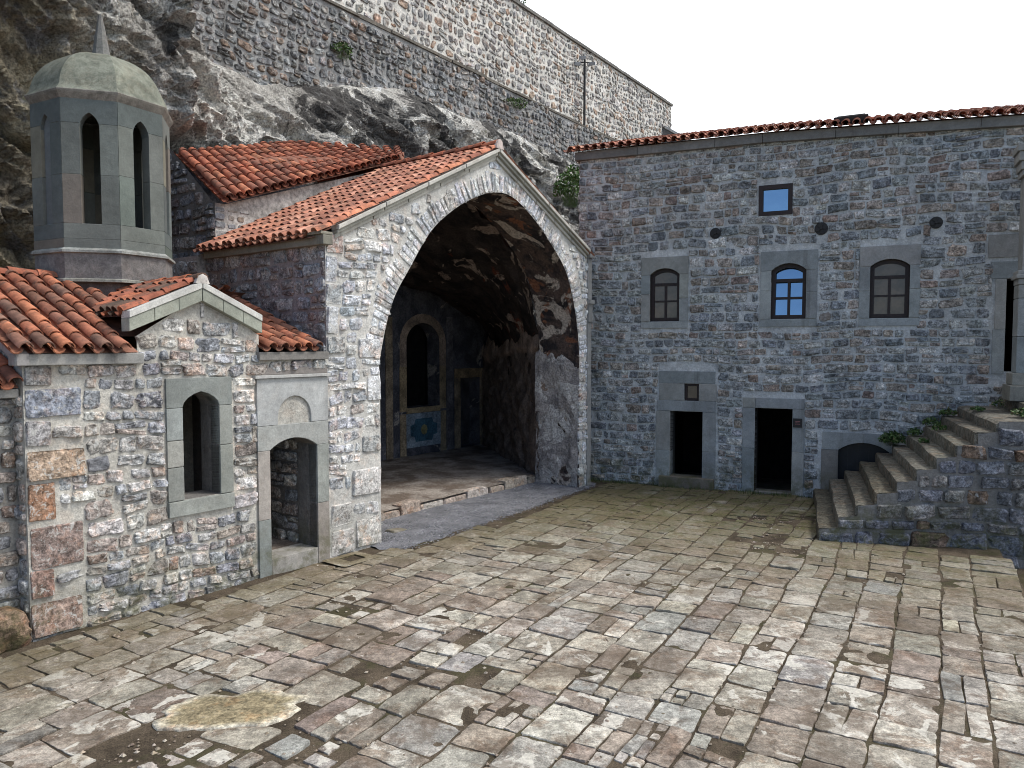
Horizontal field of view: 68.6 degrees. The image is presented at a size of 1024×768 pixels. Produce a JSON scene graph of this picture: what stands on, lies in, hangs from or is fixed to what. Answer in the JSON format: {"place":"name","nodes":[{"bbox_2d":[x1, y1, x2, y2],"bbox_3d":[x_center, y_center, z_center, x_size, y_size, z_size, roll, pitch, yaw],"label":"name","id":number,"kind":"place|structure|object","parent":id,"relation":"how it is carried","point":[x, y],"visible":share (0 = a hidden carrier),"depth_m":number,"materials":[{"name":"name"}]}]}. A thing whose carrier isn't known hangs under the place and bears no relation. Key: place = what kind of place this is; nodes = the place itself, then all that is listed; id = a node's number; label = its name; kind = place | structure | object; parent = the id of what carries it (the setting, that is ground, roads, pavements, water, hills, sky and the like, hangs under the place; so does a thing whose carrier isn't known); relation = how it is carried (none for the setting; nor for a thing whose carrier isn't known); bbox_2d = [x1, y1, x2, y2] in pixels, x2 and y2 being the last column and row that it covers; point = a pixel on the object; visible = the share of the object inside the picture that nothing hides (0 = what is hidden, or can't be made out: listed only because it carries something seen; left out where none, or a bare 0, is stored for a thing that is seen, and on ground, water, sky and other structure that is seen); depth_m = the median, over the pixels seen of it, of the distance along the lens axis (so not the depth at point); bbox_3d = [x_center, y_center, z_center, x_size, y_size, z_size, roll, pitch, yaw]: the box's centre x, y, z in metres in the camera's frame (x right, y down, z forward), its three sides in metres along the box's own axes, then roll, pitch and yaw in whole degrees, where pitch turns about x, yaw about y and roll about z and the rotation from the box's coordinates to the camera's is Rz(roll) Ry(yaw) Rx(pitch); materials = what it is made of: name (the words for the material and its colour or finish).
{"place":"outdoors","nodes":[
{"label":"outdoors","id":0,"kind":"place"},
{"bbox_2d":[0,0,579,353],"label":"cliff","id":1,"kind":"structure","parent":0,"point":[208,102],"depth_m":15.13,"materials":[{"name":"grey stone"}]},
{"bbox_2d":[191,0,625,174],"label":"old retaining wall","id":2,"kind":"structure","parent":1,"relation":"on","point":[282,42],"depth_m":21.30,"materials":[{"name":"grey stone"}]},
{"bbox_2d":[330,41,353,59],"bbox_3d":[-4.758,-9.296,20.871,0.733,0.523,0.781,-3,4,-41],"label":"shrub","id":3,"kind":"object","parent":2,"relation":"attached to","point":[345,46],"visible":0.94,"depth_m":20.75,"materials":[{"name":"green plant"}]},
{"bbox_2d":[332,0,672,145],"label":"retaining wall","id":4,"kind":"structure","parent":2,"relation":"on","point":[519,46],"depth_m":29.75,"materials":[{"name":"grey stone"}]},
{"bbox_2d":[504,97,527,108],"bbox_3d":[0.007,-10.376,27.680,1.210,0.326,1.272,0,3,0],"label":"shrub","id":5,"kind":"object","parent":2,"relation":"on","point":[511,99],"visible":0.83,"depth_m":27.49,"materials":[{"name":"green plant"}]},
{"bbox_2d":[574,56,595,125],"bbox_3d":[3.158,-12.710,32.709,0.977,3.128,0.260,0,3,0],"label":"lamp post","id":6,"kind":"object","parent":2,"relation":"on","point":[582,58],"visible":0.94,"depth_m":32.66,"materials":[{"name":"black metal"}]},
{"bbox_2d":[662,126,684,142],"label":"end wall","id":7,"kind":"structure","parent":2,"relation":"on","point":[666,130],"depth_m":40.35,"materials":[{"name":"grey stone"}]},
{"bbox_2d":[553,163,579,207],"bbox_3d":[1.758,-5.768,21.726,1.169,1.249,1.178,0,3,0],"label":"fern","id":8,"kind":"object","parent":1,"relation":"on","point":[571,178],"visible":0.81,"depth_m":21.58,"materials":[{"name":"green plant"}]},
{"bbox_2d":[0,472,1023,767],"bbox_3d":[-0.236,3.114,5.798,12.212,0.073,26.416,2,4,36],"label":"courtyard paving","id":9,"kind":"structure","parent":0,"point":[708,669],"depth_m":8.29,"materials":[{"name":"grey stone"}]},
{"bbox_2d":[0,352,23,609],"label":"lean to","id":10,"kind":"object","parent":9,"relation":"on","point":[10,576],"visible":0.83,"depth_m":8.56,"materials":[{"name":"stone"}]},
{"bbox_2d":[0,606,31,653],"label":"boulder","id":11,"kind":"object","parent":9,"relation":"on","point":[15,630],"visible":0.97,"depth_m":8.37,"materials":[{"name":"brown stone"}]},
{"bbox_2d":[0,266,330,641],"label":"chapel","id":12,"kind":"structure","parent":9,"relation":"on","point":[117,515],"depth_m":9.77,"materials":[{"name":"stone"}]},
{"bbox_2d":[24,14,174,337],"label":"lantern tower","id":13,"kind":"structure","parent":12,"relation":"on","point":[101,196],"depth_m":10.67,"materials":[{"name":"grey stone"}]},
{"bbox_2d":[164,376,234,517],"bbox_3d":[-4.295,0.826,10.244,0.255,1.833,0.948,2,4,37],"label":"window","id":14,"kind":"structure","parent":12,"relation":"in","point":[177,390],"depth_m":10.12,"materials":[{"name":"stone"}]},
{"bbox_2d":[255,376,329,578],"bbox_3d":[-3.473,1.430,11.548,0.461,3.071,1.277,2,4,37],"label":"doorway","id":15,"kind":"structure","parent":12,"relation":"in","point":[270,393],"depth_m":11.37,"materials":[{"name":"stone"}]},
{"bbox_2d":[152,689,311,731],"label":"mortar slab","id":16,"kind":"structure","parent":9,"relation":"in","point":[254,708],"depth_m":6.96,"materials":[{"name":"concrete"}]},
{"bbox_2d":[323,551,378,566],"bbox_3d":[-2.561,2.826,11.926,0.560,0.100,0.720,2,4,37],"label":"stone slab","id":17,"kind":"object","parent":9,"relation":"in","point":[338,560],"visible":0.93,"depth_m":11.89,"materials":[{"name":"beige stone"}]},
{"bbox_2d":[172,139,594,557],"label":"vaulted hall","id":18,"kind":"structure","parent":9,"relation":"on","point":[400,290],"depth_m":17.14,"materials":[{"name":"stone"}]},
{"bbox_2d":[170,140,403,274],"bbox_3d":[-4.501,-2.866,16.433,5.960,5.828,2.830,-3,4,-44],"label":"annex","id":19,"kind":"object","parent":18,"relation":"attached to","point":[227,174],"visible":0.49,"depth_m":14.74,"materials":[{"name":"tile"}]},
{"bbox_2d":[399,314,445,413],"bbox_3d":[-2.625,-0.621,22.285,0.030,2.917,1.954,2,4,37],"label":"window","id":20,"kind":"structure","parent":18,"relation":"in","point":[419,318],"depth_m":22.15,"materials":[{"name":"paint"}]},
{"bbox_2d":[460,378,469,444],"bbox_3d":[-1.690,0.887,24.323,0.098,2.176,0.950,2,4,32],"label":"door","id":21,"kind":"structure","parent":18,"relation":"in","point":[465,391],"depth_m":24.52,"materials":[{"name":"paint"}]},
{"bbox_2d":[372,482,595,549],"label":"gravel","id":22,"kind":"structure","parent":9,"relation":"on","point":[429,524],"depth_m":15.15,"materials":[{"name":"grey gravel"}]},
{"bbox_2d":[385,528,406,532],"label":"stone slab","id":23,"kind":"structure","parent":22,"relation":"on","point":[394,530],"depth_m":13.69,"materials":[{"name":"beige stone"}]},
{"bbox_2d":[19,503,1016,767],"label":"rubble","id":24,"kind":"object","parent":9,"relation":"on","point":[463,661],"visible":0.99,"depth_m":7.95,"materials":[{"name":"grey stone"}]},
{"bbox_2d":[591,477,812,497],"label":"grass","id":25,"kind":"structure","parent":9,"relation":"on","point":[690,488],"depth_m":17.74,"materials":[{"name":"green plant"}]},
{"bbox_2d":[563,104,1023,497],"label":"stone building","id":26,"kind":"structure","parent":9,"relation":"on","point":[845,294],"depth_m":16.87,"materials":[{"name":"grey stone"}]},
{"bbox_2d":[641,256,688,328],"bbox_3d":[3.720,-2.199,18.164,1.134,1.706,0.337,1,3,25],"label":"window","id":27,"kind":"structure","parent":26,"relation":"in","point":[669,284],"depth_m":18.12,"materials":[{"name":"stone"}]},
{"bbox_2d":[656,371,716,489],"bbox_3d":[4.207,1.128,18.073,1.429,2.881,0.520,1,3,25],"label":"doorway","id":28,"kind":"structure","parent":26,"relation":"in","point":[701,389],"depth_m":17.94,"materials":[{"name":"stone"}]},
{"bbox_2d":[742,397,804,496],"bbox_3d":[6.027,1.460,17.311,1.333,2.296,0.393,1,3,25],"label":"doorway","id":29,"kind":"structure","parent":26,"relation":"in","point":[748,439],"depth_m":17.17,"materials":[{"name":"stone"}]},
{"bbox_2d":[758,183,792,215],"bbox_3d":[5.950,-4.140,16.937,0.723,0.684,0.150,1,3,25],"label":"window","id":30,"kind":"structure","parent":26,"relation":"in","point":[777,199],"depth_m":16.91,"materials":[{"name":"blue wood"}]},
{"bbox_2d":[760,249,817,326],"bbox_3d":[6.265,-2.143,16.978,1.203,1.696,0.337,1,3,25],"label":"window","id":31,"kind":"structure","parent":26,"relation":"in","point":[792,299],"depth_m":16.95,"materials":[{"name":"stone"}]},
{"bbox_2d":[793,418,801,427],"bbox_3d":[6.415,0.876,16.871,0.191,0.204,0.019,1,3,25],"label":"plaque","id":32,"kind":"object","parent":26,"relation":"attached to","point":[797,422],"visible":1,"depth_m":16.86,"materials":[{"name":"black metal"}]},
{"bbox_2d":[838,443,888,478],"bbox_3d":[7.776,1.946,16.641,1.050,1.394,0.053,1,3,25],"label":"cellar door","id":33,"kind":"structure","parent":26,"relation":"in","point":[849,456],"depth_m":16.67,"materials":[{"name":"black wood"}]},
{"bbox_2d":[858,244,920,325],"bbox_3d":[8.097,-2.099,16.126,1.162,1.703,0.335,1,3,25],"label":"window","id":34,"kind":"structure","parent":26,"relation":"in","point":[885,295],"depth_m":16.07,"materials":[{"name":"stone"}]},
{"bbox_2d":[988,233,1018,373],"bbox_3d":[10.253,-1.606,15.147,1.204,2.810,0.330,1,3,25],"label":"doorway","id":35,"kind":"structure","parent":26,"relation":"in","point":[999,245],"depth_m":15.15,"materials":[{"name":"stone"}]},
{"bbox_2d":[813,396,1023,568],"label":"stone staircase","id":36,"kind":"structure","parent":9,"relation":"on","point":[959,483],"depth_m":12.75,"materials":[{"name":"grey stone"}]},
{"bbox_2d":[878,430,905,445],"bbox_3d":[8.018,1.132,15.843,0.558,0.342,0.552,0,3,0],"label":"weed clump","id":37,"kind":"object","parent":36,"relation":"on","point":[894,436],"visible":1,"depth_m":15.77,"materials":[{"name":"green plant"}]},
{"bbox_2d":[906,427,923,436],"bbox_3d":[8.376,0.992,15.640,0.321,0.213,0.342,0,3,0],"label":"weed clump","id":38,"kind":"object","parent":36,"relation":"on","point":[915,430],"visible":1,"depth_m":15.59,"materials":[{"name":"green plant"}]},
{"bbox_2d":[918,437,929,442],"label":"weed clump","id":39,"kind":"object","parent":36,"relation":"on","point":[921,439],"visible":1,"depth_m":14.55,"materials":[{"name":"green plant"}]},
{"bbox_2d":[922,416,940,426],"bbox_3d":[8.663,0.767,15.509,0.358,0.246,0.345,0,3,0],"label":"weed clump","id":40,"kind":"object","parent":36,"relation":"on","point":[928,421],"visible":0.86,"depth_m":15.48,"materials":[{"name":"green plant"}]},
{"bbox_2d":[931,422,946,430],"bbox_3d":[8.342,0.839,14.669,0.291,0.190,0.284,0,3,0],"label":"weed clump","id":41,"kind":"object","parent":36,"relation":"on","point":[936,425],"visible":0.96,"depth_m":14.62,"materials":[{"name":"green plant"}]},
{"bbox_2d":[939,406,957,416],"bbox_3d":[8.963,0.565,15.439,0.363,0.226,0.343,2,4,34],"label":"weed clump","id":42,"kind":"object","parent":36,"relation":"on","point":[949,411],"visible":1,"depth_m":15.40,"materials":[{"name":"green plant"}]},
{"bbox_2d":[968,405,985,411],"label":"weed clump","id":43,"kind":"object","parent":36,"relation":"on","point":[978,408],"visible":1,"depth_m":14.28,"materials":[{"name":"green plant"}]},
{"bbox_2d":[991,399,1005,407],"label":"weed clump","id":44,"kind":"object","parent":36,"relation":"on","point":[996,402],"visible":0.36,"depth_m":14.88,"materials":[{"name":"green plant"}]},
{"bbox_2d":[1002,144,1023,401],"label":"porch pier","id":45,"kind":"structure","parent":36,"relation":"on","point":[1013,388],"depth_m":13.97,"materials":[{"name":"stone"}]},
{"bbox_2d":[1010,407,1023,417],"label":"weed clump","id":46,"kind":"object","parent":36,"relation":"on","point":[1019,411],"visible":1,"depth_m":12.96,"materials":[{"name":"green plant"}]},
{"bbox_2d":[520,0,1023,139],"label":"sky","id":47,"kind":"structure","parent":0,"point":[720,64],"materials":[{"name":"white"}]}
]}

